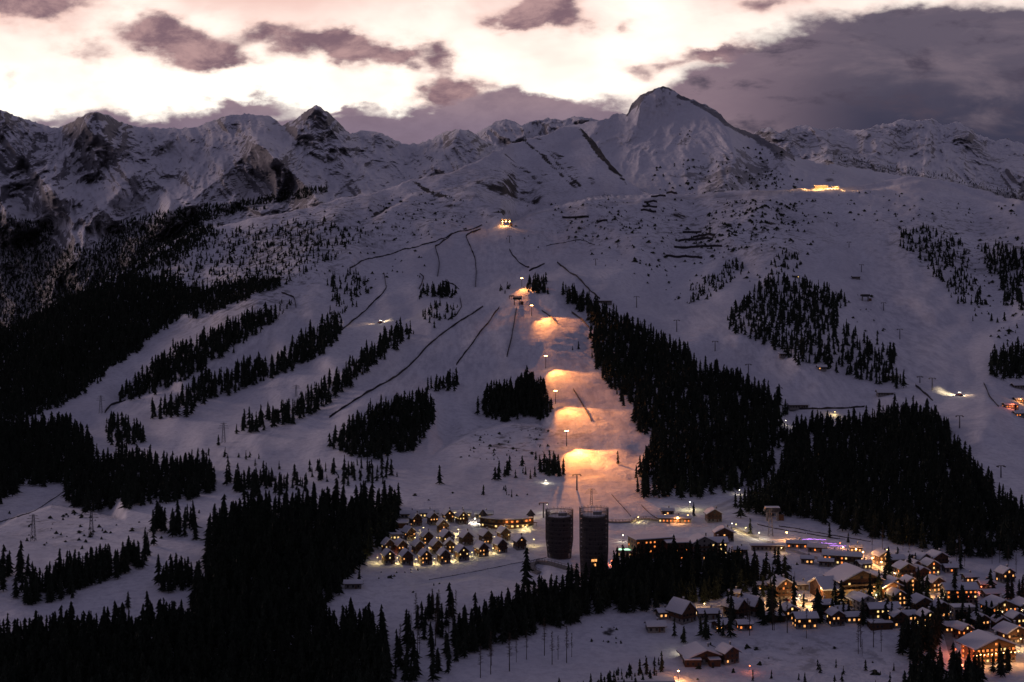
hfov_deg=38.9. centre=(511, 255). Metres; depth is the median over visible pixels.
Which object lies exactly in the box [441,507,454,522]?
chalet
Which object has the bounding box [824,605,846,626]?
house
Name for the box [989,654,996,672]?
spruce tree
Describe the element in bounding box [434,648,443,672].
spruce tree
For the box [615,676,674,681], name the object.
guest house
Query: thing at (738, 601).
chalet
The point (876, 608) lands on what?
chalet
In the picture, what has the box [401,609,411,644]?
spruce tree
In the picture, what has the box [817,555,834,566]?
shed
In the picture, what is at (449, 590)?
spruce tree
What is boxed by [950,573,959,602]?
spruce tree
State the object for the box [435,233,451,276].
piste fence
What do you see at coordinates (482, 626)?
spruce tree
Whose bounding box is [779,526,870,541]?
piste fence
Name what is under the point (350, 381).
spruce tree
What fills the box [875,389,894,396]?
mountain hut
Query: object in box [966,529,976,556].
spruce tree
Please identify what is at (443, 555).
chalet
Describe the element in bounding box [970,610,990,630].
house
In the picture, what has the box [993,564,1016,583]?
house
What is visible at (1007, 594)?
spruce tree
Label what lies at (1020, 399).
mountain hut
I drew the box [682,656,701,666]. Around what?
shed
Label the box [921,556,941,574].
house
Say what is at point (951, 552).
spruce tree
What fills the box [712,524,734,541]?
chalet
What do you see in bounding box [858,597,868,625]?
spruce tree
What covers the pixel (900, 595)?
house
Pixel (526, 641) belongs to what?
larch tree
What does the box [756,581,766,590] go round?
house
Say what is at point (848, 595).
chalet
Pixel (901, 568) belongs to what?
chalet
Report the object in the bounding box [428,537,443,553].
chalet
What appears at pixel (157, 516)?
spruce tree
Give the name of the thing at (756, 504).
spruce tree
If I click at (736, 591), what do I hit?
house
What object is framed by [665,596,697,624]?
chalet
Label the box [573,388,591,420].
piste fence
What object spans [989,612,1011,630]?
house
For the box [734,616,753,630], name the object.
house
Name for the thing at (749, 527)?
spruce tree
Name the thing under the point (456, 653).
spruce tree
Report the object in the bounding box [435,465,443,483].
spruce tree
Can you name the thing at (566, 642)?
larch tree
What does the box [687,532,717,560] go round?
hotel
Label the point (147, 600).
spruce tree
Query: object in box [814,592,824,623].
spruce tree
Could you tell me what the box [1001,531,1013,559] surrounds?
spruce tree
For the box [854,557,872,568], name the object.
house
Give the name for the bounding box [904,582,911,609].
spruce tree
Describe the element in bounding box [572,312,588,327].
piste fence
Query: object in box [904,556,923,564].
house
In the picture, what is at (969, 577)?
house
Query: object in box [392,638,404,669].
spruce tree
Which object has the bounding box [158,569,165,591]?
spruce tree
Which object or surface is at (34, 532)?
power pylon
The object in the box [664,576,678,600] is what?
spruce tree
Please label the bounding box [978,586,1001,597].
house
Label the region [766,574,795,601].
chalet
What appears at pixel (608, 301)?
mountain hut
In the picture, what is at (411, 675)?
spruce tree
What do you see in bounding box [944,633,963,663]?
path
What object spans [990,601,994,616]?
spruce tree
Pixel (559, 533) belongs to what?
round tower
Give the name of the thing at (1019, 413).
mountain hut
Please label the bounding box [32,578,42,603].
spruce tree
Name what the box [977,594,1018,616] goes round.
hotel
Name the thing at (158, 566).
spruce tree
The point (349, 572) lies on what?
spruce tree
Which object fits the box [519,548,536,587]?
spruce tree
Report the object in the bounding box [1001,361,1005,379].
spruce tree
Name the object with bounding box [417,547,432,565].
chalet
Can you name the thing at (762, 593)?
spruce tree
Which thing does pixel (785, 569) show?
spruce tree
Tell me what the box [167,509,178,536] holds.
spruce tree
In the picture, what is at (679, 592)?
spruce tree
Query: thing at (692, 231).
avalanche barrier
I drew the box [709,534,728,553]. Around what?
hotel
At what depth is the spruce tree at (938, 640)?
826.79 m
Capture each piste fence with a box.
[0,490,64,521]
[105,398,125,412]
[329,306,482,417]
[341,274,386,330]
[350,224,481,267]
[430,557,545,579]
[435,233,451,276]
[456,307,498,364]
[466,227,480,286]
[507,308,516,355]
[509,248,528,267]
[547,239,594,245]
[557,262,599,298]
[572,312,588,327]
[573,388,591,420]
[757,523,805,533]
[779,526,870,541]
[784,405,864,409]
[915,384,932,400]
[984,383,998,406]
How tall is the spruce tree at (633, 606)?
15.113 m
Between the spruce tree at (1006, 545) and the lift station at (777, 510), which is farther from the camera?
the lift station at (777, 510)
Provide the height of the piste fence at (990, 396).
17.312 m
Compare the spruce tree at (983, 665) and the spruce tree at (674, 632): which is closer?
the spruce tree at (983, 665)
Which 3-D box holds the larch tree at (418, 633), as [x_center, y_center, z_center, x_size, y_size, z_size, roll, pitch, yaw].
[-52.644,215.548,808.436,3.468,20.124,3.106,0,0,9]
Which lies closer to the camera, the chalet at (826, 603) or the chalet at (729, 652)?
the chalet at (729, 652)
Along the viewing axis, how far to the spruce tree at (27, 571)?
946.14 m
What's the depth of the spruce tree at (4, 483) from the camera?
1261.27 m
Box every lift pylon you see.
[539,502,548,517]
[572,474,581,489]
[996,465,1005,477]
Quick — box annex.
[866,619,892,630]
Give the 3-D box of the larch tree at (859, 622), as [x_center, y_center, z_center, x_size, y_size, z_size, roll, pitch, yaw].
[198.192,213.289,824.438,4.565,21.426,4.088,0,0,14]
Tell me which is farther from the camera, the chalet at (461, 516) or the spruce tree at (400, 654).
the chalet at (461, 516)
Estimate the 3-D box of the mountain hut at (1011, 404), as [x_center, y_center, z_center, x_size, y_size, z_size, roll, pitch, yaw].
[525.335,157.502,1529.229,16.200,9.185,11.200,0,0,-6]
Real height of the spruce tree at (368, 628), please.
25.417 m
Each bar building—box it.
[785,538,808,548]
[807,541,827,552]
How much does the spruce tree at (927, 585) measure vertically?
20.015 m
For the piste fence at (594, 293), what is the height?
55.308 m
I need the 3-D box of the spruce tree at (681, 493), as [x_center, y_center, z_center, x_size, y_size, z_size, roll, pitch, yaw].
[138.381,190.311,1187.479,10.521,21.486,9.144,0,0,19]
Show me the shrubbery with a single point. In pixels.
(874, 672)
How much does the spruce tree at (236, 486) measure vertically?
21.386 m
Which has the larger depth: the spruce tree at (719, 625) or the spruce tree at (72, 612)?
the spruce tree at (719, 625)
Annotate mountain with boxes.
[0,105,502,327]
[476,116,597,147]
[754,118,1023,200]
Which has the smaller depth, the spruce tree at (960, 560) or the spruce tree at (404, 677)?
the spruce tree at (404, 677)
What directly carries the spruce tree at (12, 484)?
on the ground
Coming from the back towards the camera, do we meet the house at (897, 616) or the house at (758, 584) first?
the house at (758, 584)
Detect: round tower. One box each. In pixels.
[545,506,572,559]
[579,505,608,576]
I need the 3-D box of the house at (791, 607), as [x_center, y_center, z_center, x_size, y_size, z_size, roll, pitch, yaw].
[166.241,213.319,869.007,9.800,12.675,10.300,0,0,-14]
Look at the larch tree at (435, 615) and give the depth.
826.95 m
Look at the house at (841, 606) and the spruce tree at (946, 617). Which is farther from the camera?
the house at (841, 606)
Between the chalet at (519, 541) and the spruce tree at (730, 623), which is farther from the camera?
the chalet at (519, 541)
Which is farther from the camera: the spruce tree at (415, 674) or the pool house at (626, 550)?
the pool house at (626, 550)
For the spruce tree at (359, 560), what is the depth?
969.67 m
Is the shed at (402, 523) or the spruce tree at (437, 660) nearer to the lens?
the spruce tree at (437, 660)
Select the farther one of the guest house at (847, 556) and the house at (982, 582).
the guest house at (847, 556)
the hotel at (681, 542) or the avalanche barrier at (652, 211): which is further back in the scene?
the avalanche barrier at (652, 211)
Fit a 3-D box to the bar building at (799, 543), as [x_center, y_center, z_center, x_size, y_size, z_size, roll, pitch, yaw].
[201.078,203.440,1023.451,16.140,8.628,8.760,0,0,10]
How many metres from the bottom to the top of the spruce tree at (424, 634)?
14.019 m
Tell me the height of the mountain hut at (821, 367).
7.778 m
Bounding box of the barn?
[676,641,721,664]
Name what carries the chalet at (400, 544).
on the ground
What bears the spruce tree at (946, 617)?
on the ground
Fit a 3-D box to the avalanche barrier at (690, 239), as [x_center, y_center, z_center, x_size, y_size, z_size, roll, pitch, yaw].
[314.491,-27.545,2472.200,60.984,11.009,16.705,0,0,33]
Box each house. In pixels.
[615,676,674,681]
[618,548,631,556]
[654,604,667,619]
[697,605,721,619]
[709,616,727,631]
[727,586,741,596]
[731,543,747,554]
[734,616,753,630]
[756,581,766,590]
[765,612,785,622]
[778,600,799,620]
[795,578,809,589]
[800,553,814,564]
[821,549,862,565]
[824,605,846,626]
[834,602,851,610]
[844,608,860,622]
[849,541,862,551]
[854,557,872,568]
[870,569,882,575]
[884,586,906,605]
[887,574,903,590]
[888,607,908,628]
[900,573,916,591]
[901,607,915,621]
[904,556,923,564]
[914,606,932,625]
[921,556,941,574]
[924,573,945,592]
[929,597,948,617]
[939,579,979,604]
[940,561,958,572]
[942,618,955,632]
[948,603,976,622]
[950,619,974,638]
[959,570,979,581]
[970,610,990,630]
[974,577,996,588]
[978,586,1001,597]
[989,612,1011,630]
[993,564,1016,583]
[1004,608,1023,626]
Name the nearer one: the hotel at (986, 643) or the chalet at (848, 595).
the hotel at (986, 643)
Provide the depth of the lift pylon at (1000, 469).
1269.28 m
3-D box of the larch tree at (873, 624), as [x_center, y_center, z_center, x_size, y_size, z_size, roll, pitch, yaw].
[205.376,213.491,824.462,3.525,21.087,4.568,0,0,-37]
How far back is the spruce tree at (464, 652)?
807.88 m
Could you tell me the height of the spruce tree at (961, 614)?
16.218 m
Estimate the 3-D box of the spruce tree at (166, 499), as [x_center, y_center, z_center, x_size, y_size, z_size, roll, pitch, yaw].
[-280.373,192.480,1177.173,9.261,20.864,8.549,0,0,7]
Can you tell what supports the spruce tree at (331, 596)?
on the ground
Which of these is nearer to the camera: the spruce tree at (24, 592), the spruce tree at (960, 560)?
the spruce tree at (24, 592)
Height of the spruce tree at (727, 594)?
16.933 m
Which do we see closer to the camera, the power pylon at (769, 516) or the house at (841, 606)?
the house at (841, 606)
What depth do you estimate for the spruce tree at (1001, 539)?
1001.17 m
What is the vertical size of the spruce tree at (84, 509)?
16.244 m
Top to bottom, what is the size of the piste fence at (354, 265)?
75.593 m
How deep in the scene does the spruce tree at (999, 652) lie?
783.37 m
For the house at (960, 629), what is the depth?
835.34 m
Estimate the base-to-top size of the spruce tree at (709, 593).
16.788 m
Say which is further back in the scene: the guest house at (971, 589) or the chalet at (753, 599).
the guest house at (971, 589)
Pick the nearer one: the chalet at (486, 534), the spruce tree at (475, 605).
the spruce tree at (475, 605)
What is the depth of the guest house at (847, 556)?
975.24 m
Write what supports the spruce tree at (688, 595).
on the ground
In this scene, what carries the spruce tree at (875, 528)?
on the ground
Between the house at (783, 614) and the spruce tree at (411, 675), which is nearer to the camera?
the spruce tree at (411, 675)
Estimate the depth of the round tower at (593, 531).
944.15 m
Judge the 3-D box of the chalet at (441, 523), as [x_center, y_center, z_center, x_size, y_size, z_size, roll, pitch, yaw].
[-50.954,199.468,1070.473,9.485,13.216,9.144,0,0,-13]
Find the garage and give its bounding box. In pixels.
[750,541,786,550]
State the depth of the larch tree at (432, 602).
865.64 m
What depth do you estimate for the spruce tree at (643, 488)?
1189.18 m
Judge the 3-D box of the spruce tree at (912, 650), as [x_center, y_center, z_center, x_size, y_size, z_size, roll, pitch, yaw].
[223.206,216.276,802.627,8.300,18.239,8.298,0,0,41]
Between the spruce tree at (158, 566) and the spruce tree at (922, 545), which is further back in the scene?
the spruce tree at (922, 545)
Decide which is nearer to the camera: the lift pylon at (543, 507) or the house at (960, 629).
the house at (960, 629)
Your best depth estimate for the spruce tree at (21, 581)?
914.31 m
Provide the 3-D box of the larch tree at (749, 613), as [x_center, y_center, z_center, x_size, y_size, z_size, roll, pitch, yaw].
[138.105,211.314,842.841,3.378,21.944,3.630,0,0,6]
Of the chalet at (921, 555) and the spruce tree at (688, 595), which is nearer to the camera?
the spruce tree at (688, 595)
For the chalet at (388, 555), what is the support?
on the ground
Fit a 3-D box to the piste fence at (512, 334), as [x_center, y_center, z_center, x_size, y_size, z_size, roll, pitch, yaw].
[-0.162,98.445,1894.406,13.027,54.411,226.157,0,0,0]
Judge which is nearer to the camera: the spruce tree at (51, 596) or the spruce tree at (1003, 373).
the spruce tree at (51, 596)
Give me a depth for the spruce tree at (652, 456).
1294.55 m
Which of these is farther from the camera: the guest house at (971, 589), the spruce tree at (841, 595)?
the guest house at (971, 589)
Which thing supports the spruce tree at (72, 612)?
on the ground
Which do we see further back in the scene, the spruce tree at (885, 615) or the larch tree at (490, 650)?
the spruce tree at (885, 615)
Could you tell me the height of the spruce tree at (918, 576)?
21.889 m
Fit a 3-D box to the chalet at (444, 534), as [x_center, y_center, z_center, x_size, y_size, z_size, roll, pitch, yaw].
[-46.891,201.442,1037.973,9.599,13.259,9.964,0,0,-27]
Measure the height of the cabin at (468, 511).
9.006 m
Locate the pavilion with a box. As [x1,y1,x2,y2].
[660,506,674,514]
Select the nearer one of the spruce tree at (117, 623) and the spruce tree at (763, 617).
the spruce tree at (117, 623)
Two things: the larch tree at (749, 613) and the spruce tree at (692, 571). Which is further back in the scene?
the spruce tree at (692, 571)
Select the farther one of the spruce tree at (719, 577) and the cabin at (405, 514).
the cabin at (405, 514)
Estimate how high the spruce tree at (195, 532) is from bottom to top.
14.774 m
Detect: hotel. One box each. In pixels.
[628,533,672,558]
[663,538,692,559]
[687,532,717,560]
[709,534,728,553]
[807,562,903,601]
[955,629,1022,664]
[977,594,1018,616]
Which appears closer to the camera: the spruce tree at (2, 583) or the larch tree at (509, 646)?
the larch tree at (509, 646)
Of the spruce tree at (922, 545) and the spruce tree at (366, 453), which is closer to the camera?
the spruce tree at (922, 545)
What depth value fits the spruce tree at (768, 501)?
1116.21 m
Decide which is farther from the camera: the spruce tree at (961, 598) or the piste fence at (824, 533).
the piste fence at (824, 533)
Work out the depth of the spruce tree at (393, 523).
1053.89 m
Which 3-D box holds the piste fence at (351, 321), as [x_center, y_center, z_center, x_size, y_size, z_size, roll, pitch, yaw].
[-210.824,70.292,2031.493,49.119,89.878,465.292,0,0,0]
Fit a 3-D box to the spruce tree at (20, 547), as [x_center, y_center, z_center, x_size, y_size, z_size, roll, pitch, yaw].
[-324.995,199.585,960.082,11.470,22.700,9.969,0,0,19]
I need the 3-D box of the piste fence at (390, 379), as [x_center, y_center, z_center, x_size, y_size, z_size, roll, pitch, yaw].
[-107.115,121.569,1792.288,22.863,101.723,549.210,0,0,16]
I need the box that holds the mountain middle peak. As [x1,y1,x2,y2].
[568,86,905,194]
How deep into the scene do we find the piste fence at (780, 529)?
1075.96 m
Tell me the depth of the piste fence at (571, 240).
2479.20 m
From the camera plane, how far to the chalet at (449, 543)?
1010.69 m
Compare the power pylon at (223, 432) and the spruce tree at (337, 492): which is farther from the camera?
the power pylon at (223, 432)
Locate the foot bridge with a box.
[609,516,671,523]
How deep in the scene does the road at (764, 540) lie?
1045.29 m
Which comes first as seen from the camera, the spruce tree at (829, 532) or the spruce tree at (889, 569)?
the spruce tree at (889, 569)
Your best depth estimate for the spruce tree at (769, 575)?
909.16 m
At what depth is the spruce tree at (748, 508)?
1127.26 m
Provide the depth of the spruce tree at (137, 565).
967.60 m
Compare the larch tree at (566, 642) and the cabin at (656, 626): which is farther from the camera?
the cabin at (656, 626)
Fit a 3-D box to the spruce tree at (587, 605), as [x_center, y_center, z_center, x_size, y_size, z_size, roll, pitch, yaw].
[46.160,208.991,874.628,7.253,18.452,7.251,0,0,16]
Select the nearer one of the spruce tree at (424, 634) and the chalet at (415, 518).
the spruce tree at (424, 634)
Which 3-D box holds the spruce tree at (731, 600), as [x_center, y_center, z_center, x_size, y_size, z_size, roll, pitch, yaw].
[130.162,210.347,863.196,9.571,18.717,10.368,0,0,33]
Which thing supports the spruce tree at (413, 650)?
on the ground
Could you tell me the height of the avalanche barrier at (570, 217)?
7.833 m
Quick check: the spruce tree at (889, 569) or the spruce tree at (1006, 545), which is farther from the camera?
the spruce tree at (1006, 545)
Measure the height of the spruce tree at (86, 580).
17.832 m
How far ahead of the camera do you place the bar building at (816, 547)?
1007.64 m
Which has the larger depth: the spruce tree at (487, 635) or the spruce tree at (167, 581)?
the spruce tree at (167, 581)
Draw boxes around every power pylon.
[27,514,39,540]
[85,511,97,535]
[220,423,226,442]
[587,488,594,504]
[763,509,777,535]
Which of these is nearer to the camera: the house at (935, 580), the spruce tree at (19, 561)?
the house at (935, 580)
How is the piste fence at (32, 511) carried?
on the ground
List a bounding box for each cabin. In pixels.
[400,508,419,518]
[414,507,438,517]
[450,507,471,517]
[474,508,493,518]
[644,617,666,632]
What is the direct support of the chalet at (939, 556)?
on the ground
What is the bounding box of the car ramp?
[530,558,578,574]
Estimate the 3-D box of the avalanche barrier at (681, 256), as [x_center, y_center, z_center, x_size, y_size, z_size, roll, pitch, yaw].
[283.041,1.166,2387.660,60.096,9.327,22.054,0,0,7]
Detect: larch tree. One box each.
[416,624,419,649]
[417,605,420,631]
[431,589,433,617]
[434,610,438,645]
[478,643,482,677]
[487,631,493,673]
[506,632,510,670]
[525,629,527,658]
[542,617,545,655]
[565,626,568,662]
[747,600,751,635]
[770,586,774,629]
[785,598,789,632]
[805,611,807,637]
[857,613,861,646]
[871,613,875,646]
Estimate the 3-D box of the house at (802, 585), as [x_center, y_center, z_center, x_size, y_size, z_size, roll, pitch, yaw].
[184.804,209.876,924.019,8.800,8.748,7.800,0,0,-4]
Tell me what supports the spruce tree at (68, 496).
on the ground
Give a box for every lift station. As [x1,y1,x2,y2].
[500,219,511,225]
[513,297,522,304]
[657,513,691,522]
[763,506,783,520]
[860,294,871,301]
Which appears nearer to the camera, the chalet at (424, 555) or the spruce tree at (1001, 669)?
the spruce tree at (1001, 669)
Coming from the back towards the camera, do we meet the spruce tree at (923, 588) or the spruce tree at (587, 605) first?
the spruce tree at (923, 588)
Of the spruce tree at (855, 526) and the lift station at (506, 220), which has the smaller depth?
the spruce tree at (855, 526)
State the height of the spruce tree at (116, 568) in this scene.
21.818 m
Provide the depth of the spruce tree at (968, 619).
853.27 m
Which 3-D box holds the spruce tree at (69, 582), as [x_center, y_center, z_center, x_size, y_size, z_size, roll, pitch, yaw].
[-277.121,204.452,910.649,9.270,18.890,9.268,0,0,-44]
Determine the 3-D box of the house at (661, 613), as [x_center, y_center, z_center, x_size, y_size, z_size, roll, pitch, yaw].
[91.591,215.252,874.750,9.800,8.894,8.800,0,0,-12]
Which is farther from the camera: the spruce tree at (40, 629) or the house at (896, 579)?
the house at (896, 579)
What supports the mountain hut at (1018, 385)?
on the ground
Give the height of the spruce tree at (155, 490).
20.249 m
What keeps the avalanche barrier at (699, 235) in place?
on the ground
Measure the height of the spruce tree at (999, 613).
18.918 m
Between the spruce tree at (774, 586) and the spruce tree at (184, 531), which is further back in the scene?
the spruce tree at (184, 531)
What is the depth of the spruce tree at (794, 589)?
879.37 m
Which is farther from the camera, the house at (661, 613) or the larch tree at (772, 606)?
the house at (661, 613)
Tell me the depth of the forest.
1326.75 m
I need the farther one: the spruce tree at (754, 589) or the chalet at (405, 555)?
the chalet at (405, 555)
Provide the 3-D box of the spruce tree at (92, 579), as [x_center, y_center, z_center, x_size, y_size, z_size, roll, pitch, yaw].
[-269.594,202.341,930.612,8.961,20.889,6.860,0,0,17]
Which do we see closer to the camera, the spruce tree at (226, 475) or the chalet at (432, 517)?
the chalet at (432, 517)
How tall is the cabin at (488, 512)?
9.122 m
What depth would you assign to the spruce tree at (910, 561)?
946.60 m
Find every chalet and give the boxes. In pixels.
[380,536,394,551]
[380,546,395,564]
[389,532,404,539]
[394,536,408,553]
[398,547,414,565]
[401,524,416,540]
[408,510,422,526]
[410,537,425,554]
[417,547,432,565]
[419,528,433,544]
[426,509,439,525]
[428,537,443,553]
[436,517,449,533]
[436,546,451,564]
[438,527,454,542]
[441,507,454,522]
[443,536,455,552]
[453,542,469,561]
[454,508,468,524]
[457,528,474,545]
[473,539,489,556]
[477,527,493,543]
[491,535,508,553]
[496,524,510,540]
[512,533,526,549]
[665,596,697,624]
[703,506,723,522]
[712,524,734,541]
[714,641,741,665]
[721,594,750,618]
[739,592,764,616]
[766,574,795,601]
[790,608,819,628]
[811,596,834,615]
[845,590,861,608]
[850,591,876,614]
[865,599,901,618]
[871,547,891,565]
[884,552,904,568]
[891,559,917,578]
[898,550,916,558]
[910,592,932,610]
[912,549,930,560]
[914,563,930,579]
[926,548,950,567]
[991,620,1023,644]
[1011,596,1023,613]
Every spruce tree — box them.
[0,567,6,590]
[1,475,9,497]
[4,554,11,576]
[8,473,14,496]
[10,576,20,598]
[11,550,28,580]
[13,540,24,569]
[18,569,23,591]
[22,581,28,603]
[24,554,30,576]
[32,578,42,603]
[35,464,42,485]
[35,616,43,643]
[43,579,58,601]
[52,568,58,592]
[55,580,64,599]
[64,567,75,594]
[66,480,71,501]
[68,605,75,634]
[81,495,88,513]
[81,562,90,587]
[87,555,98,584]
[107,552,112,576]
[111,548,121,578]
[113,607,126,631]
[119,546,130,573]
[133,550,142,568]
[134,591,155,618]
[148,510,157,531]
[149,500,161,530]
[150,527,157,545]
[151,554,161,585]
[152,478,157,498]
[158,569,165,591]
[159,508,167,532]
[160,480,171,503]
[163,601,169,627]
[165,567,172,591]
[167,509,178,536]
[179,514,187,536]
[179,570,185,590]
[186,568,199,602]
[191,522,201,540]
[222,466,229,485]
[232,469,240,491]
[247,413,255,432]
[325,607,331,631]
[327,574,334,600]
[331,477,340,509]
[332,377,339,396]
[334,569,344,594]
[340,561,348,581]
[345,551,356,578]
[346,367,354,386]
[355,537,366,567]
[362,438,371,457]
[363,533,369,560]
[363,610,371,646]
[386,646,396,678]
[389,504,399,531]
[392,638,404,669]
[400,655,408,681]
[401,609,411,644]
[402,631,421,661]
[406,659,417,681]
[412,657,419,680]
[415,650,422,676]
[420,617,428,639]
[424,594,434,620]
[426,630,435,657]
[427,650,440,680]
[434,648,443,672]
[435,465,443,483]
[444,650,450,673]
[445,582,455,614]
[452,637,459,661]
[459,630,468,657]
[470,592,477,620]
[474,396,479,413]
[475,606,480,633]
[477,612,485,648]
[483,615,493,649]
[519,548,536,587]
[583,587,592,615]
[591,578,605,613]
[613,587,624,612]
[628,590,641,611]
[640,475,649,498]
[647,475,658,497]
[649,444,655,469]
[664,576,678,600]
[671,619,677,636]
[677,475,685,499]
[677,582,682,598]
[685,558,698,590]
[685,582,692,601]
[695,610,712,639]
[706,575,712,598]
[710,578,718,599]
[715,610,721,632]
[717,567,726,594]
[724,590,729,614]
[725,594,736,620]
[725,606,736,637]
[733,493,738,507]
[733,493,746,517]
[734,568,749,592]
[744,459,755,486]
[745,493,751,513]
[747,518,752,533]
[751,492,761,513]
[751,576,761,596]
[755,596,761,617]
[756,601,767,624]
[759,492,766,515]
[759,575,765,596]
[760,563,772,592]
[763,494,772,515]
[770,573,778,606]
[772,548,781,574]
[776,600,786,622]
[778,555,790,579]
[791,576,800,609]
[811,588,826,622]
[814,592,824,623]
[821,500,828,523]
[827,522,831,537]
[830,581,837,604]
[834,580,852,607]
[837,506,846,530]
[851,509,861,534]
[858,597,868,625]
[866,573,875,597]
[867,509,880,538]
[872,571,884,599]
[882,568,887,580]
[882,603,889,619]
[887,560,893,574]
[893,517,907,544]
[895,623,907,654]
[899,371,908,387]
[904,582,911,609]
[904,616,911,648]
[906,631,916,659]
[908,554,912,563]
[912,567,921,593]
[916,609,927,648]
[919,522,928,548]
[919,575,925,594]
[923,572,932,599]
[935,597,947,636]
[935,620,941,645]
[944,605,950,620]
[947,534,955,556]
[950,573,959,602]
[958,552,963,569]
[958,584,967,602]
[959,600,964,620]
[965,605,972,624]
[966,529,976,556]
[973,612,981,629]
[976,533,986,557]
[981,652,987,680]
[984,569,996,588]
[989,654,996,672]
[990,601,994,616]
[992,603,1004,626]
[995,523,1004,551]
[995,643,1008,673]
[995,651,1007,676]
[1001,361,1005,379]
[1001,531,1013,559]
[1004,573,1014,599]
[1004,648,1012,671]
[1011,524,1021,551]
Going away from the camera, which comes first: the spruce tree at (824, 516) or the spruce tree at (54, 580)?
the spruce tree at (54, 580)
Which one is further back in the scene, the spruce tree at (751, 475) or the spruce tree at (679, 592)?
the spruce tree at (751, 475)
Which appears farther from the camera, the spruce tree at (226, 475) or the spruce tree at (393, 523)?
the spruce tree at (226, 475)
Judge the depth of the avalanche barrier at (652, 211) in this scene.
2635.18 m
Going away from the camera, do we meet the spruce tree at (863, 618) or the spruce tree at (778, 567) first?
the spruce tree at (863, 618)
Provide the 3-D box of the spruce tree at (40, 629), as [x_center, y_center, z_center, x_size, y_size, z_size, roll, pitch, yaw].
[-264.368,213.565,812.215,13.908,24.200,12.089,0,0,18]
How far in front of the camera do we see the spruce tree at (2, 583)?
916.63 m
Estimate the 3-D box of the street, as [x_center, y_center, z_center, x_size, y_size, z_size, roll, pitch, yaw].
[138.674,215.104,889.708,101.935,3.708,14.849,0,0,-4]
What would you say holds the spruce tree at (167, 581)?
on the ground
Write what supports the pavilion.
on the ground
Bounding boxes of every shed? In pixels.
[397,520,408,527]
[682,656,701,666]
[707,656,720,666]
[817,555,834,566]
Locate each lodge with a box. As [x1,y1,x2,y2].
[476,509,537,529]
[814,184,827,189]
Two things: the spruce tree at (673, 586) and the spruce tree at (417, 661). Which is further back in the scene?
the spruce tree at (673, 586)
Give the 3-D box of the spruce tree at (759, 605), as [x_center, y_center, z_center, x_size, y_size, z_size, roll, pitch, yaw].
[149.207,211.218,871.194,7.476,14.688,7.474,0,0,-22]
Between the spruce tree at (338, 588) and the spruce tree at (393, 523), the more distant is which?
the spruce tree at (393, 523)
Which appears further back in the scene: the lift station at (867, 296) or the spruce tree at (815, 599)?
the lift station at (867, 296)
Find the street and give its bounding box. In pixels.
[707,600,812,608]
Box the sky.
[0,0,1023,144]
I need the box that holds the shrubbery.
[8,130,1023,679]
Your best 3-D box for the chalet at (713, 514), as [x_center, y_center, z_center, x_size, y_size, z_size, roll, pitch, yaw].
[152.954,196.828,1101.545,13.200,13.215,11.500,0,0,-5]
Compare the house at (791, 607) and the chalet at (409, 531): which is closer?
the house at (791, 607)
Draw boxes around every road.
[731,527,817,558]
[861,559,883,573]
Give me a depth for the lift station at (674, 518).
1097.26 m
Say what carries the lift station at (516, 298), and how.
on the ground
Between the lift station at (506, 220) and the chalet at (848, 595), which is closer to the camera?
the chalet at (848, 595)
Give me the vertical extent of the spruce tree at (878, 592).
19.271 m
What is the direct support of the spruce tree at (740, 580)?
on the ground
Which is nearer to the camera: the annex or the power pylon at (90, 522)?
the annex
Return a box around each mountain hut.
[343,579,362,588]
[592,299,612,304]
[778,352,789,357]
[786,403,809,409]
[816,365,827,370]
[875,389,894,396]
[884,373,899,380]
[1001,401,1019,409]
[1010,383,1023,389]
[1011,409,1023,417]
[1012,395,1023,403]
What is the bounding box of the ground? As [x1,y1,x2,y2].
[0,126,1023,681]
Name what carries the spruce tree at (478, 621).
on the ground
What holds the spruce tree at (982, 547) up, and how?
on the ground
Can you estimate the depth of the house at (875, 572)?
927.59 m
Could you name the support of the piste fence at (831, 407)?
on the ground
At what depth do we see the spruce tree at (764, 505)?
1118.34 m
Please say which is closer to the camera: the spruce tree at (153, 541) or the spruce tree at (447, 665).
the spruce tree at (447, 665)
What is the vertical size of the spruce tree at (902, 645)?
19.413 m
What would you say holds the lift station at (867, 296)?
on the ground
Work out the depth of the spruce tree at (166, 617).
845.56 m
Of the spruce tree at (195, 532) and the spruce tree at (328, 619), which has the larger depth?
the spruce tree at (195, 532)
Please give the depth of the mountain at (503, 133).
10122.50 m
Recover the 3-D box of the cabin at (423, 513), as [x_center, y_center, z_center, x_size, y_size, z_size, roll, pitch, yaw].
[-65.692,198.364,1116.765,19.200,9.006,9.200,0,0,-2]
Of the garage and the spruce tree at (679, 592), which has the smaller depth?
the spruce tree at (679, 592)
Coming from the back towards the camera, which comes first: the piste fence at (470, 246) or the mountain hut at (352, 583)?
the piste fence at (470, 246)
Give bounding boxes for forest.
[0,153,1023,681]
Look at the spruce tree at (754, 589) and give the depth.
888.04 m
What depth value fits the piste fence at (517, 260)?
2328.57 m
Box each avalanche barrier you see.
[562,215,588,218]
[641,209,655,212]
[642,204,656,207]
[665,254,701,258]
[674,244,721,248]
[678,237,710,241]
[683,230,701,232]
[693,233,714,237]
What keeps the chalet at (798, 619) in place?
on the ground
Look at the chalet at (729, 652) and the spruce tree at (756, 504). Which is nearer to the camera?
the chalet at (729, 652)
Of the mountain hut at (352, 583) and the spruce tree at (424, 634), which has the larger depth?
the mountain hut at (352, 583)
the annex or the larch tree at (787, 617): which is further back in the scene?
the annex
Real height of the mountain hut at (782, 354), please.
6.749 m
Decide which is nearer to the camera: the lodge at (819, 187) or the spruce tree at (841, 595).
the spruce tree at (841, 595)

